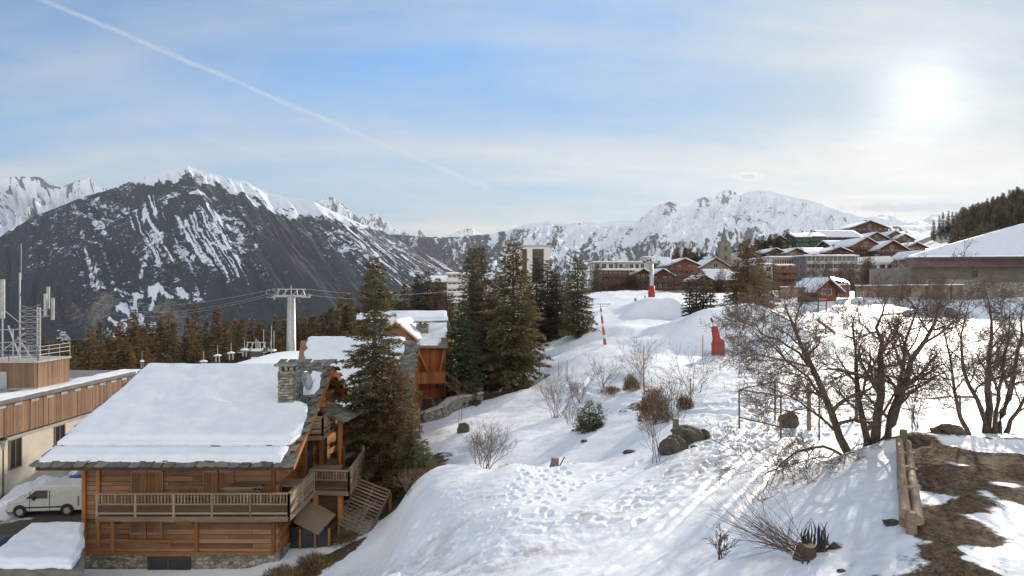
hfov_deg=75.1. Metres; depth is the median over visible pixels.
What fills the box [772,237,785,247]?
spruce tree
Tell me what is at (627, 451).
boulder
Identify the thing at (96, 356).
spruce tree
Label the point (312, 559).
grass tuft
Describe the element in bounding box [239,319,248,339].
spruce tree
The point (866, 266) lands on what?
larch tree
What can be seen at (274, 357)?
snowy roof
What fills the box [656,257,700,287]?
chalet
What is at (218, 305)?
lift cable
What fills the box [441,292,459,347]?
spruce tree
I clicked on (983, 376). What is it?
bare bush
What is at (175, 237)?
mountain
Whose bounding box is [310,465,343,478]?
terrace table
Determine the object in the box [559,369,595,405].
bare bush
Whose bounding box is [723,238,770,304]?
spruce tree
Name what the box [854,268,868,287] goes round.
larch tree
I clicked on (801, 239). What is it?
hotel
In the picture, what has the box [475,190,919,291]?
mountain
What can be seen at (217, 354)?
roof vent
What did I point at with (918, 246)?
chalet
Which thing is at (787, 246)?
spruce tree
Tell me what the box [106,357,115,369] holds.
spruce tree
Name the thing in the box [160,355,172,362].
spruce tree
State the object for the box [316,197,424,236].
mountain
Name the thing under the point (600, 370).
bare bush
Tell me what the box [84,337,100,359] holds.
spruce tree
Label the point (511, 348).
spruce tree
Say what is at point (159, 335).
spruce tree
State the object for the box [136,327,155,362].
spruce tree
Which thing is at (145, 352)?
spruce tree
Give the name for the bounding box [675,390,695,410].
shrub
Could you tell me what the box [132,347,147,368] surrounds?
spruce tree
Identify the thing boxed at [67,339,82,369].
spruce tree
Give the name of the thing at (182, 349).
spruce tree
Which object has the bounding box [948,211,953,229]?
spruce tree
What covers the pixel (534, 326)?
spruce tree
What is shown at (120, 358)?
spruce tree
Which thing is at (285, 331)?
spruce tree
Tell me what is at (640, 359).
bare bush
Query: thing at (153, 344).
spruce tree
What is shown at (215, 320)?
spruce tree
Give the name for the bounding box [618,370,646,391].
shrub
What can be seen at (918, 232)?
hillside
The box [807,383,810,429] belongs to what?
wooden post
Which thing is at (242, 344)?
spruce tree
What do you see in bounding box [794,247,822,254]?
chalet
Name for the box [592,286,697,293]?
retaining wall
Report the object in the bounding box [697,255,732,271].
chalet
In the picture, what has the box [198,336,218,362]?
spruce tree
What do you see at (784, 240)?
chalet
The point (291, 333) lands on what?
lift pylon
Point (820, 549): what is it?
tree stump
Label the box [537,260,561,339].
spruce tree
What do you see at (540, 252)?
tower block
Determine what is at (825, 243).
chalet
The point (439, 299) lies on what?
spruce tree
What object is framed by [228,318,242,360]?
spruce tree
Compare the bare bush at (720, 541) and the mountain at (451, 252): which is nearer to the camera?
the bare bush at (720, 541)
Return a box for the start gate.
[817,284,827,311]
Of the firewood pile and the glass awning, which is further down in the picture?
the firewood pile
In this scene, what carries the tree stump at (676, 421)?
on the ground
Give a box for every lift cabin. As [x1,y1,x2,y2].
[251,340,264,358]
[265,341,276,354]
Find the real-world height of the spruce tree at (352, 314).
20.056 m
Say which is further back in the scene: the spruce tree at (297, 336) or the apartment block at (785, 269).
the apartment block at (785, 269)
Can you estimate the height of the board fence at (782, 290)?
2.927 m
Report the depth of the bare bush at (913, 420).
23.81 m
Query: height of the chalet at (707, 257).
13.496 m
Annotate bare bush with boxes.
[394,468,414,495]
[445,372,472,424]
[462,417,520,468]
[463,424,499,463]
[524,363,586,420]
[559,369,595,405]
[560,401,586,424]
[581,352,624,387]
[609,332,664,384]
[631,355,724,422]
[631,382,683,462]
[656,343,729,393]
[704,521,740,559]
[887,351,951,429]
[926,320,1023,416]
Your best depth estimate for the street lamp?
41.56 m
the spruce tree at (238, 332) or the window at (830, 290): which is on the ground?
the spruce tree at (238, 332)
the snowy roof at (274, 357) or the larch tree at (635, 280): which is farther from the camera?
the larch tree at (635, 280)
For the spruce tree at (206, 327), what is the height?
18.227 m
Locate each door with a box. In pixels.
[0,372,6,387]
[307,413,326,474]
[422,399,431,410]
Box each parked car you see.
[0,534,13,546]
[68,471,81,477]
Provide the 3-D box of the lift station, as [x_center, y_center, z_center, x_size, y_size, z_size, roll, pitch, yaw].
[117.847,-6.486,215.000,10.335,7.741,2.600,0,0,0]
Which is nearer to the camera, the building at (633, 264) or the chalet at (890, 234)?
the building at (633, 264)
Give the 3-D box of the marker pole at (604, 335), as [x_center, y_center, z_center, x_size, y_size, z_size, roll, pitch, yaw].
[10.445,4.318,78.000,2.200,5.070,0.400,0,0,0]
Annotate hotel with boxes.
[446,272,470,328]
[783,233,811,247]
[792,255,859,280]
[801,230,825,246]
[813,230,862,239]
[829,236,879,256]
[835,220,890,233]
[867,240,909,256]
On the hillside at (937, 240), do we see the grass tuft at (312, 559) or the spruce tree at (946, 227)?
the spruce tree at (946, 227)
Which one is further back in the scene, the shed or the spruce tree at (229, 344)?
the spruce tree at (229, 344)
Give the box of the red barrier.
[818,320,835,333]
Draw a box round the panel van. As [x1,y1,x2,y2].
[6,478,81,517]
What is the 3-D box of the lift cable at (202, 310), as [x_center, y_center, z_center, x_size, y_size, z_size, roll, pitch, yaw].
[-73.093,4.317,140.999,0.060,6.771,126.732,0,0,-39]
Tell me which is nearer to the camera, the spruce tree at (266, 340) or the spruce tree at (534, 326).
the spruce tree at (534, 326)
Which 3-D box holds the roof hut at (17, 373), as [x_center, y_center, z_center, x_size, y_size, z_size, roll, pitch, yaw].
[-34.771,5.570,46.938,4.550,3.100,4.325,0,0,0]
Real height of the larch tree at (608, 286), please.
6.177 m
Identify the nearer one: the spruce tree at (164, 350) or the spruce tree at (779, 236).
the spruce tree at (164, 350)
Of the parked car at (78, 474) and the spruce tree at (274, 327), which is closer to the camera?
the parked car at (78, 474)
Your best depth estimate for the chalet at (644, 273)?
204.90 m
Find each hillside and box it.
[733,225,944,249]
[914,226,973,247]
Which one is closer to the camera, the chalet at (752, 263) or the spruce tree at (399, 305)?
the spruce tree at (399, 305)
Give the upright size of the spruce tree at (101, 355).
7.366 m
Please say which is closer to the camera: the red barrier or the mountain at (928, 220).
the red barrier
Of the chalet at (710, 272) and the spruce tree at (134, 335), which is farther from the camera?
the chalet at (710, 272)
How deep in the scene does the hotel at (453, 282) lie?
149.05 m
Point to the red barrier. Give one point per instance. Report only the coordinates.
(827, 327)
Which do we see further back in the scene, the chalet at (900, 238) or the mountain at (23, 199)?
the mountain at (23, 199)
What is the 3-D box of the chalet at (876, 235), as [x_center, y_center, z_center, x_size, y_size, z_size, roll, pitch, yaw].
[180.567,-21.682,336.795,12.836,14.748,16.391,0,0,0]
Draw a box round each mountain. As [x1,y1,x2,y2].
[0,165,510,356]
[0,176,109,234]
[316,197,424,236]
[391,225,637,292]
[445,229,481,237]
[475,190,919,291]
[867,212,954,226]
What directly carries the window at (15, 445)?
in the long building at (36, 424)
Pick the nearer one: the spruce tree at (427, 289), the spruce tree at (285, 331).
the spruce tree at (427, 289)
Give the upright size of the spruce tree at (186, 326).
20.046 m
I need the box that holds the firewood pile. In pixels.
[259,497,283,505]
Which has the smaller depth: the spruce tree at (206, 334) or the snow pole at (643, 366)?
the snow pole at (643, 366)
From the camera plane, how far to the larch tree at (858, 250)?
261.00 m
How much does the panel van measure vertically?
1.795 m
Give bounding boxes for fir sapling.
[571,409,586,431]
[575,399,602,433]
[591,402,606,428]
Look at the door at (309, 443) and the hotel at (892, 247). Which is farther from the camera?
the hotel at (892, 247)
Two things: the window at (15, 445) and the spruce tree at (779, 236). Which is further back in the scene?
the spruce tree at (779, 236)
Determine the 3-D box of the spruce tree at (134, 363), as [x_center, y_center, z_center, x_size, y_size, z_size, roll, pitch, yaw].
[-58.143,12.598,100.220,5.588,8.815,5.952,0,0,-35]
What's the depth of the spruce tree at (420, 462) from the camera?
34.90 m
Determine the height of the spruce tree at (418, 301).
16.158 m
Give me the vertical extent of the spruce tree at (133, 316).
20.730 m
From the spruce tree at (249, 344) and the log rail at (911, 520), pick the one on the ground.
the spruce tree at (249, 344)
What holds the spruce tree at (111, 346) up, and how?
on the ground
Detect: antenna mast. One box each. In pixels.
[0,279,32,359]
[5,243,54,357]
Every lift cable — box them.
[96,289,272,306]
[119,296,268,316]
[140,294,267,311]
[311,289,460,294]
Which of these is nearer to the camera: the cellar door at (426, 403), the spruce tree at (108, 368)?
the cellar door at (426, 403)
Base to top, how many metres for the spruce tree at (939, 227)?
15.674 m
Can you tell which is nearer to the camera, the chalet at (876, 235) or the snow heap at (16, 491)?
the snow heap at (16, 491)
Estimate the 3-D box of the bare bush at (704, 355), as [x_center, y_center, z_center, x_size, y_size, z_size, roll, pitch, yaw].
[10.895,4.721,39.630,4.629,3.594,3.675,0,0,0]
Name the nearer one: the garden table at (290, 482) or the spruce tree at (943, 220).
the garden table at (290, 482)
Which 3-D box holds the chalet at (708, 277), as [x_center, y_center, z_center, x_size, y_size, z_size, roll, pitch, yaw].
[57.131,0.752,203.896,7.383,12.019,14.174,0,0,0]
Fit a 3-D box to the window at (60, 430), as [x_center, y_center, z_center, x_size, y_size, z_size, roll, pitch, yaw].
[-31.985,10.650,47.075,0.110,1.940,1.110,0,0,0]
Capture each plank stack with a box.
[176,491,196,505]
[219,484,264,505]
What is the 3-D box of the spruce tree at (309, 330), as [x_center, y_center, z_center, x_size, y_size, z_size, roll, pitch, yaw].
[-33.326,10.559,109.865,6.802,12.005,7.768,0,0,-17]
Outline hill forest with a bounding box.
[947,187,1023,243]
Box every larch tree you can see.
[584,266,604,291]
[587,262,608,289]
[606,273,617,290]
[611,278,619,290]
[618,273,627,290]
[623,274,631,289]
[629,270,643,289]
[666,262,684,290]
[678,275,686,289]
[713,272,722,292]
[714,267,728,292]
[767,260,782,290]
[796,245,807,254]
[811,261,824,276]
[819,259,837,279]
[834,262,852,285]
[843,264,859,283]
[844,261,865,289]
[852,244,863,255]
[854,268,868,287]
[859,259,874,284]
[862,262,871,282]
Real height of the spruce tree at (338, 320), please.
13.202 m
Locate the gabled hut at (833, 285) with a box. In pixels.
[796,271,845,301]
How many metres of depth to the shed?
27.31 m
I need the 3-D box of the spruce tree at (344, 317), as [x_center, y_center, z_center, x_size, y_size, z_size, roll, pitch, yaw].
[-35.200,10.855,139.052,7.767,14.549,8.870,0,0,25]
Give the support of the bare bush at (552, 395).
on the ground
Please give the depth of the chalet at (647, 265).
262.00 m
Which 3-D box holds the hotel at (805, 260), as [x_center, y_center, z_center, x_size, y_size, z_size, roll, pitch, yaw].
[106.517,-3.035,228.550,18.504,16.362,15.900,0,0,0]
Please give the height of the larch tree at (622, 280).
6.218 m
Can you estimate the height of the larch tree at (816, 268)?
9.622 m
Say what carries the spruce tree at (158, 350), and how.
on the ground
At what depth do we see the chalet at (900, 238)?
344.86 m
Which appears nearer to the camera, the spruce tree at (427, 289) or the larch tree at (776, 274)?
the spruce tree at (427, 289)
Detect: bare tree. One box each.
[700,234,997,503]
[911,268,1023,435]
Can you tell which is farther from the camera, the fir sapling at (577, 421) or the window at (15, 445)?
the window at (15, 445)
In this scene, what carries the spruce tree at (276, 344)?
on the ground
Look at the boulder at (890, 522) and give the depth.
10.57 m
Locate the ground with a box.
[84,248,1023,575]
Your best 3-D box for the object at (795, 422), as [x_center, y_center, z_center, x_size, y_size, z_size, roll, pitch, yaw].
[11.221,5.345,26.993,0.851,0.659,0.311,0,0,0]
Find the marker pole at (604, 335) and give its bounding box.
[594,303,608,344]
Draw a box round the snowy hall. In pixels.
[869,223,1023,299]
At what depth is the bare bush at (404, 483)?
31.59 m
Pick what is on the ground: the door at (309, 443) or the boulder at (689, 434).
the boulder at (689, 434)
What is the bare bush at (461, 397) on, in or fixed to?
on the ground
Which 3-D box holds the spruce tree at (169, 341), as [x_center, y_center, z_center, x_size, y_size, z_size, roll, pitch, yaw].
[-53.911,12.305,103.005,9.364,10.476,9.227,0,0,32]
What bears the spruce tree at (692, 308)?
on the ground
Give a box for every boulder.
[457,422,469,432]
[622,449,634,453]
[658,435,688,455]
[670,425,704,442]
[701,428,709,439]
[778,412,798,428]
[836,569,845,572]
[882,519,898,526]
[907,432,930,443]
[929,423,967,435]
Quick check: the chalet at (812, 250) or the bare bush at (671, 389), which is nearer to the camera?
the bare bush at (671, 389)
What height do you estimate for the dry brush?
1.333 m
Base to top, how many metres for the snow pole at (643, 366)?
3.200 m
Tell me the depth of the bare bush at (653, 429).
24.57 m
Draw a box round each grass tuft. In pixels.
[262,561,308,575]
[293,546,335,574]
[327,528,359,547]
[400,466,429,484]
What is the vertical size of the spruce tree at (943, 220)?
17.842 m
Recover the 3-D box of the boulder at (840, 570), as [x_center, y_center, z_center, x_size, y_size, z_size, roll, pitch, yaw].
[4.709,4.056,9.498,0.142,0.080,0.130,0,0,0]
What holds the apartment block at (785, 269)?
on the ground
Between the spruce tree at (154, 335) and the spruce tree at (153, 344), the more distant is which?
the spruce tree at (154, 335)
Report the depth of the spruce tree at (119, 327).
136.29 m
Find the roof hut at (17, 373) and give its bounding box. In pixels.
[0,343,70,392]
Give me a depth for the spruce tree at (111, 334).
160.29 m
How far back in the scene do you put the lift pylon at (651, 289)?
139.64 m
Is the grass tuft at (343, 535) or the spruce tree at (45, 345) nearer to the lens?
the grass tuft at (343, 535)
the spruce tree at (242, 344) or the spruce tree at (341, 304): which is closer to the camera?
the spruce tree at (242, 344)
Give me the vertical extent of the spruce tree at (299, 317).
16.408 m
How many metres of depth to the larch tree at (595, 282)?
191.60 m
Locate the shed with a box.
[0,522,84,575]
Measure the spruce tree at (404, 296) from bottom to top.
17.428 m
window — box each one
[9,437,21,470]
[54,423,65,443]
[147,556,190,569]
[822,289,831,294]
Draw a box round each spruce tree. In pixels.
[34,338,52,355]
[47,341,57,355]
[50,336,81,369]
[62,345,79,369]
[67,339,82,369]
[74,338,103,369]
[75,352,87,369]
[76,339,87,360]
[84,330,95,346]
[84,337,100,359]
[90,352,103,369]
[91,322,109,355]
[95,343,107,368]
[96,351,107,369]
[100,339,119,369]
[102,339,116,363]
[106,323,115,351]
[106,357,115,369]
[109,337,140,369]
[111,350,135,369]
[112,323,125,353]
[115,323,126,352]
[118,343,139,368]
[123,328,134,364]
[126,309,140,349]
[128,326,142,349]
[130,338,153,363]
[132,323,142,340]
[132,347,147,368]
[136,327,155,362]
[142,321,159,358]
[150,324,159,355]
[150,341,170,362]
[151,321,164,351]
[151,338,175,362]
[152,333,185,362]
[155,312,164,335]
[158,312,178,353]
[158,353,169,362]
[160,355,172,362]
[165,322,181,359]
[175,336,191,363]
[178,335,191,362]
[179,318,191,351]
[181,328,199,358]
[181,342,198,363]
[185,304,203,345]
[186,339,203,363]
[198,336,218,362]
[199,351,216,363]
[200,332,212,350]
[201,321,212,341]
[202,306,227,347]
[204,326,228,358]
[206,335,221,360]
[215,331,234,362]
[217,347,234,362]
[219,319,230,340]
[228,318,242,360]
[231,323,249,360]
[232,330,245,351]
[233,337,250,360]
[233,350,248,362]
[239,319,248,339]
[245,319,259,348]
[245,338,256,356]
[252,323,266,347]
[258,329,269,347]
[266,324,273,345]
[267,336,283,351]
[270,314,283,336]
[272,320,281,346]
[272,329,285,351]
[280,319,286,347]
[296,316,307,341]
[296,320,300,348]
[297,333,308,349]
[299,317,311,341]
[304,316,319,339]
[313,323,323,335]
[315,313,326,333]
[317,311,333,335]
[324,308,336,332]
[326,321,339,335]
[328,256,423,506]
[329,308,344,335]
[332,288,348,329]
[338,305,351,332]
[342,303,358,332]
[345,292,357,328]
[345,316,356,335]
[356,358,433,500]
[388,410,429,497]
[396,302,403,309]
[397,283,409,309]
[404,444,435,487]
[406,271,429,310]
[407,285,416,305]
[420,271,436,310]
[427,278,449,318]
[433,305,488,406]
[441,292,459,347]
[448,248,495,369]
[455,246,497,360]
[473,241,554,395]
[474,290,509,391]
[486,273,510,327]
[515,274,545,360]
[527,257,556,345]
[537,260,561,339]
[543,266,568,338]
[555,282,579,331]
[558,257,599,338]
[675,248,681,257]
[679,277,698,316]
[689,252,697,261]
[690,271,705,313]
[695,275,714,310]
[701,279,719,308]
[715,259,750,305]
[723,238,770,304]
[751,254,779,308]
[761,240,769,248]
[766,234,774,248]
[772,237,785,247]
[773,235,782,247]
[784,235,790,248]
[929,220,935,235]
[936,216,942,233]
[940,213,945,231]
[944,217,949,231]
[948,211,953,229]
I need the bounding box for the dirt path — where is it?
[866,431,1023,575]
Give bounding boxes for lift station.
[860,256,892,267]
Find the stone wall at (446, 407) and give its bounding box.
[420,391,483,423]
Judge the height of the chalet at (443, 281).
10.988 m
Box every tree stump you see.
[549,457,564,466]
[672,418,678,427]
[792,542,816,561]
[815,541,830,552]
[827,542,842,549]
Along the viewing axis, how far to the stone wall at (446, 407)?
57.83 m
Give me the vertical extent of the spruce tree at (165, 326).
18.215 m
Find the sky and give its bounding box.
[0,0,1023,236]
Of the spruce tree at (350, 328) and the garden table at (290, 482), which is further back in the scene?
the spruce tree at (350, 328)
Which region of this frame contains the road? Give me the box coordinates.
[0,475,81,534]
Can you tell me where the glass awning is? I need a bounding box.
[831,277,849,294]
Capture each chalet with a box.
[28,359,391,569]
[298,336,420,452]
[355,310,483,411]
[423,275,447,315]
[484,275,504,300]
[588,261,615,289]
[593,268,635,289]
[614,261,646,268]
[629,268,649,290]
[640,256,654,269]
[648,268,675,290]
[649,257,669,268]
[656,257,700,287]
[681,271,716,291]
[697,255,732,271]
[701,253,715,259]
[701,269,734,292]
[738,258,766,271]
[754,246,783,256]
[762,233,789,248]
[780,246,808,255]
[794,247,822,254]
[816,240,839,247]
[819,244,853,254]
[860,231,889,240]
[881,229,901,239]
[890,233,915,242]
[891,248,922,267]
[901,240,928,250]
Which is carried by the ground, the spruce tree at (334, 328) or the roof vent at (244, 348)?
the spruce tree at (334, 328)
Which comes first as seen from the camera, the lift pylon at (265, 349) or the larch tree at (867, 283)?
the lift pylon at (265, 349)
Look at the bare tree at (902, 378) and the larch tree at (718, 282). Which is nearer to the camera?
the bare tree at (902, 378)
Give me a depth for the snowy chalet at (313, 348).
54.58 m
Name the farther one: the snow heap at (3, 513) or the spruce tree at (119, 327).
the spruce tree at (119, 327)
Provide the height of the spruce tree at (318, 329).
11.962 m
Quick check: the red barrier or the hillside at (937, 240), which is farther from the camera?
the hillside at (937, 240)
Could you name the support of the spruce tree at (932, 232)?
on the hillside at (937, 240)
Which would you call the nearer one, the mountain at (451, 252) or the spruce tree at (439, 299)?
the spruce tree at (439, 299)
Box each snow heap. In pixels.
[0,499,14,519]
[2,475,58,500]
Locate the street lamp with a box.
[0,437,7,498]
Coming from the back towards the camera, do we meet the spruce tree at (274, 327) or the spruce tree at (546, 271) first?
the spruce tree at (274, 327)
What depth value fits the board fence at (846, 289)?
116.00 m
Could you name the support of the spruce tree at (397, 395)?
on the ground
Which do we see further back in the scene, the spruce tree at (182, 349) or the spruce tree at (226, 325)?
the spruce tree at (226, 325)
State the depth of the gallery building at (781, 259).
231.90 m
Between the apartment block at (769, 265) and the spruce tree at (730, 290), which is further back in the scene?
the apartment block at (769, 265)
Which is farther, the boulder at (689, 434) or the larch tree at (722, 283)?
the larch tree at (722, 283)
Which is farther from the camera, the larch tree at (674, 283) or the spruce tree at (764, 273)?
the larch tree at (674, 283)
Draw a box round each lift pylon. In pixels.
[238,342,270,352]
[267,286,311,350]
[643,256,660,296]
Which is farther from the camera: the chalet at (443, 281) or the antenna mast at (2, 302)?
the chalet at (443, 281)
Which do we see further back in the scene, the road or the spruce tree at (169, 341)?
the spruce tree at (169, 341)
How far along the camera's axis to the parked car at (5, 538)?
31.88 m
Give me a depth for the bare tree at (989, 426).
20.02 m
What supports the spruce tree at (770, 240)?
on the ground
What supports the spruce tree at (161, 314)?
on the ground
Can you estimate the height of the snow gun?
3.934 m
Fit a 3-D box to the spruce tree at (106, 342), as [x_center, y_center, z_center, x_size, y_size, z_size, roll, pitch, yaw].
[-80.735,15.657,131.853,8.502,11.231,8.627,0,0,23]
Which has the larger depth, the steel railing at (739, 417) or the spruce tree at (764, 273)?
the spruce tree at (764, 273)
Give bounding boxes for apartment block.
[748,263,774,286]
[772,264,795,285]
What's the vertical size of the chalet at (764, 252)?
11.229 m
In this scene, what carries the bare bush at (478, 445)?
on the ground
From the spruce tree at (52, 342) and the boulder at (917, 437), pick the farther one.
the spruce tree at (52, 342)
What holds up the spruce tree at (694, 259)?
on the ground
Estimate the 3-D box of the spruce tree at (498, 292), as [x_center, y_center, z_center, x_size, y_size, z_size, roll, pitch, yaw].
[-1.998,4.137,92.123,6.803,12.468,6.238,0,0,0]
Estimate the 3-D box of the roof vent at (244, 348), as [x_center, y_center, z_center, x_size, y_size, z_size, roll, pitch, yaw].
[-25.321,5.682,63.000,0.720,1.600,0.720,0,0,0]
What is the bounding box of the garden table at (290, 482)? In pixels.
[281,478,302,502]
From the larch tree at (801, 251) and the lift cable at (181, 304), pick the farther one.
the larch tree at (801, 251)
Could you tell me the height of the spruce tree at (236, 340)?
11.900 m
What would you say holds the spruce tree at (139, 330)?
on the ground
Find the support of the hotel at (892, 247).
on the ground
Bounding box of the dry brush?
[701,483,828,564]
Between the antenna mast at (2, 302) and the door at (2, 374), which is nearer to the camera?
the door at (2, 374)
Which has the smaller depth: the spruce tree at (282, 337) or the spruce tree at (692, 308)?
the spruce tree at (692, 308)
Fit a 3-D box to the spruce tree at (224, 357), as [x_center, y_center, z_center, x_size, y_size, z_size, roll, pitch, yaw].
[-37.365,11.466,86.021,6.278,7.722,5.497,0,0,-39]
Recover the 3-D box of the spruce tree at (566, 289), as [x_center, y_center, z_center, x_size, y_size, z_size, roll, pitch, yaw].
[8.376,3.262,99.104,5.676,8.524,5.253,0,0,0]
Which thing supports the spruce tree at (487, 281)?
on the ground
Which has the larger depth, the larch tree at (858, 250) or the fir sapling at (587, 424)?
the larch tree at (858, 250)
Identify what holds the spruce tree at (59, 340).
on the ground
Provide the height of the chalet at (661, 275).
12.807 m
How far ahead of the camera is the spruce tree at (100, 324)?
151.68 m
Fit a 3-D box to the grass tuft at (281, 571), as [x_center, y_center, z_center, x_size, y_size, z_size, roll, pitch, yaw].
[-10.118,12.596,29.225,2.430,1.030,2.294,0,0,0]
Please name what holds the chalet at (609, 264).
on the ground
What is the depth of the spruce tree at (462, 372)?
61.52 m
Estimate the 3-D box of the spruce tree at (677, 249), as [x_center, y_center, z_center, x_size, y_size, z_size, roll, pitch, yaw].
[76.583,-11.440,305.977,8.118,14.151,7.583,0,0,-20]
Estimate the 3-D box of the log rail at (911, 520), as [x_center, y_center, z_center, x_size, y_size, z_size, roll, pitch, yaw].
[7.552,3.709,12.741,0.330,0.800,6.550,0,0,30]
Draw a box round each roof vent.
[213,345,221,361]
[241,340,248,356]
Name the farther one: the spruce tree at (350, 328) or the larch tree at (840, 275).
the larch tree at (840, 275)
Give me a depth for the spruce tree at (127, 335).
136.78 m
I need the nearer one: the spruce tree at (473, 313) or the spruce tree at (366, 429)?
the spruce tree at (366, 429)
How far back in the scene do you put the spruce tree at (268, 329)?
142.13 m
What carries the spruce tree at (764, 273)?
on the ground
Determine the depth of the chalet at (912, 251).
231.22 m
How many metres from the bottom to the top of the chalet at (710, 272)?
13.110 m
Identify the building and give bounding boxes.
[0,369,141,499]
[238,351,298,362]
[762,256,791,263]
[858,263,890,271]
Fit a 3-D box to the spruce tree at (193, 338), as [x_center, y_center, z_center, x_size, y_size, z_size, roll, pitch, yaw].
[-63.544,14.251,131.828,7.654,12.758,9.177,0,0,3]
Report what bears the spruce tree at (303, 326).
on the ground
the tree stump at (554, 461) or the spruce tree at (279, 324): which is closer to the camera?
the tree stump at (554, 461)
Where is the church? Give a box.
[717,227,742,270]
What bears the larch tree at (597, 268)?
on the ground
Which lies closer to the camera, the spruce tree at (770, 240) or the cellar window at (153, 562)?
the cellar window at (153, 562)
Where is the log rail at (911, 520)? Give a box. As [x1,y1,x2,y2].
[896,429,923,534]
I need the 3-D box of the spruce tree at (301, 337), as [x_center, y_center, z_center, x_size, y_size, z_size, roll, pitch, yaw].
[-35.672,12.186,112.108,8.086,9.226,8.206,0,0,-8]
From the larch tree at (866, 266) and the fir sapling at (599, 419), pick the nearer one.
the fir sapling at (599, 419)
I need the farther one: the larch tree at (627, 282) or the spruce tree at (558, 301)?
the larch tree at (627, 282)
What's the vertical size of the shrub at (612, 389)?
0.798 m
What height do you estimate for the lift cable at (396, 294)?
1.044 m
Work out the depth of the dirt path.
11.12 m
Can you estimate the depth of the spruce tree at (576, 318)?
89.33 m
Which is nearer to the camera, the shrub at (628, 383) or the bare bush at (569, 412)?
the bare bush at (569, 412)
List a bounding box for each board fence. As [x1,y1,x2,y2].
[779,286,808,302]
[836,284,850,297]
[855,284,963,299]
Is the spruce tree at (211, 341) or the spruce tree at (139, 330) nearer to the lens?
the spruce tree at (211, 341)
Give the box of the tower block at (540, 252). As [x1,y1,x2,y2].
[505,245,550,301]
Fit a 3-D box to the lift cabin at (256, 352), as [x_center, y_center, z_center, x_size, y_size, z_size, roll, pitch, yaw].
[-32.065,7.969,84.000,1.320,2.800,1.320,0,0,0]
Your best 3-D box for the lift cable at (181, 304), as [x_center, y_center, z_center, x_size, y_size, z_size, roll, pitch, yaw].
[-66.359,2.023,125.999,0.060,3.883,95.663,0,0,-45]
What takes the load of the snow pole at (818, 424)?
on the ground
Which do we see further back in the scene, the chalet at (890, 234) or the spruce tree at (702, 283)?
the chalet at (890, 234)
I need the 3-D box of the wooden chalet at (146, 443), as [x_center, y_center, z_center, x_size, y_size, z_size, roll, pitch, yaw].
[-14.172,9.329,36.788,15.358,10.743,13.795,0,0,0]
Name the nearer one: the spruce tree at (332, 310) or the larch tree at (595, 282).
the spruce tree at (332, 310)
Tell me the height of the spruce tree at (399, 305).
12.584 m
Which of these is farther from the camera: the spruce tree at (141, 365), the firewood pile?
the spruce tree at (141, 365)
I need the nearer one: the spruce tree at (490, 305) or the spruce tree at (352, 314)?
the spruce tree at (490, 305)
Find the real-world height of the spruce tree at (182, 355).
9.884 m
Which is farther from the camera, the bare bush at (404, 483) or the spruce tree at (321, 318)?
the spruce tree at (321, 318)
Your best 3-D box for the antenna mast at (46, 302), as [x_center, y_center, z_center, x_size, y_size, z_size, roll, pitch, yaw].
[-35.629,0.909,47.985,5.369,8.218,1.130,0,0,0]
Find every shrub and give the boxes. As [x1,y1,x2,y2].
[359,472,393,498]
[598,384,622,395]
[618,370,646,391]
[635,376,686,425]
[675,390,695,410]
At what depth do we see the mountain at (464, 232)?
11903.32 m
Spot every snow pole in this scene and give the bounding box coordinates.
[643,346,643,388]
[818,389,819,439]
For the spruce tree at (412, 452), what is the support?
on the ground
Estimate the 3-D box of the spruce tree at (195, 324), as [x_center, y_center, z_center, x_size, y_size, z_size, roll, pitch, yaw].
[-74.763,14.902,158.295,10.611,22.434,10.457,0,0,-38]
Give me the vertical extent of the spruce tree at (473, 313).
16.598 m
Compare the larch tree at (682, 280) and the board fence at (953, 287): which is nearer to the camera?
the board fence at (953, 287)
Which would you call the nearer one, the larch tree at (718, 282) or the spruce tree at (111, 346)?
the spruce tree at (111, 346)
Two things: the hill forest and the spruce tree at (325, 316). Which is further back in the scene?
the hill forest
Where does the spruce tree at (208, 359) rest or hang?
on the ground
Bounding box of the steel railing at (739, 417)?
[738,382,800,437]
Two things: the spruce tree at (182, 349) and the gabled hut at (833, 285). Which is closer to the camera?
the gabled hut at (833, 285)
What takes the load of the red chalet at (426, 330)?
on the ground
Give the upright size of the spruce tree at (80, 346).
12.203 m
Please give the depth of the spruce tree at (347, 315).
138.42 m
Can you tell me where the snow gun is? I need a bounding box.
[710,318,724,355]
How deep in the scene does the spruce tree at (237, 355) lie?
93.36 m
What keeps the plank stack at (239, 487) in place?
on the wooden chalet at (146, 443)
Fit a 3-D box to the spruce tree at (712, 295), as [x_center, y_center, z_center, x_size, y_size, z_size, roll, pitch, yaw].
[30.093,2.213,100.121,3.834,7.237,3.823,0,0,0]
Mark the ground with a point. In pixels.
(598, 502)
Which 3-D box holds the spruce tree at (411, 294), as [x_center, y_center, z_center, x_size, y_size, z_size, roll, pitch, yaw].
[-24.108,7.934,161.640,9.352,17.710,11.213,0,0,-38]
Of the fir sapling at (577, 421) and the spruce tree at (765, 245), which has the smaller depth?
the fir sapling at (577, 421)
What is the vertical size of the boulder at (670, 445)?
0.745 m
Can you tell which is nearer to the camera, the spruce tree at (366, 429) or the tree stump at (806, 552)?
the tree stump at (806, 552)
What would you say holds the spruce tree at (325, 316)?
on the ground
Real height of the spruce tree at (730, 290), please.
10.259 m

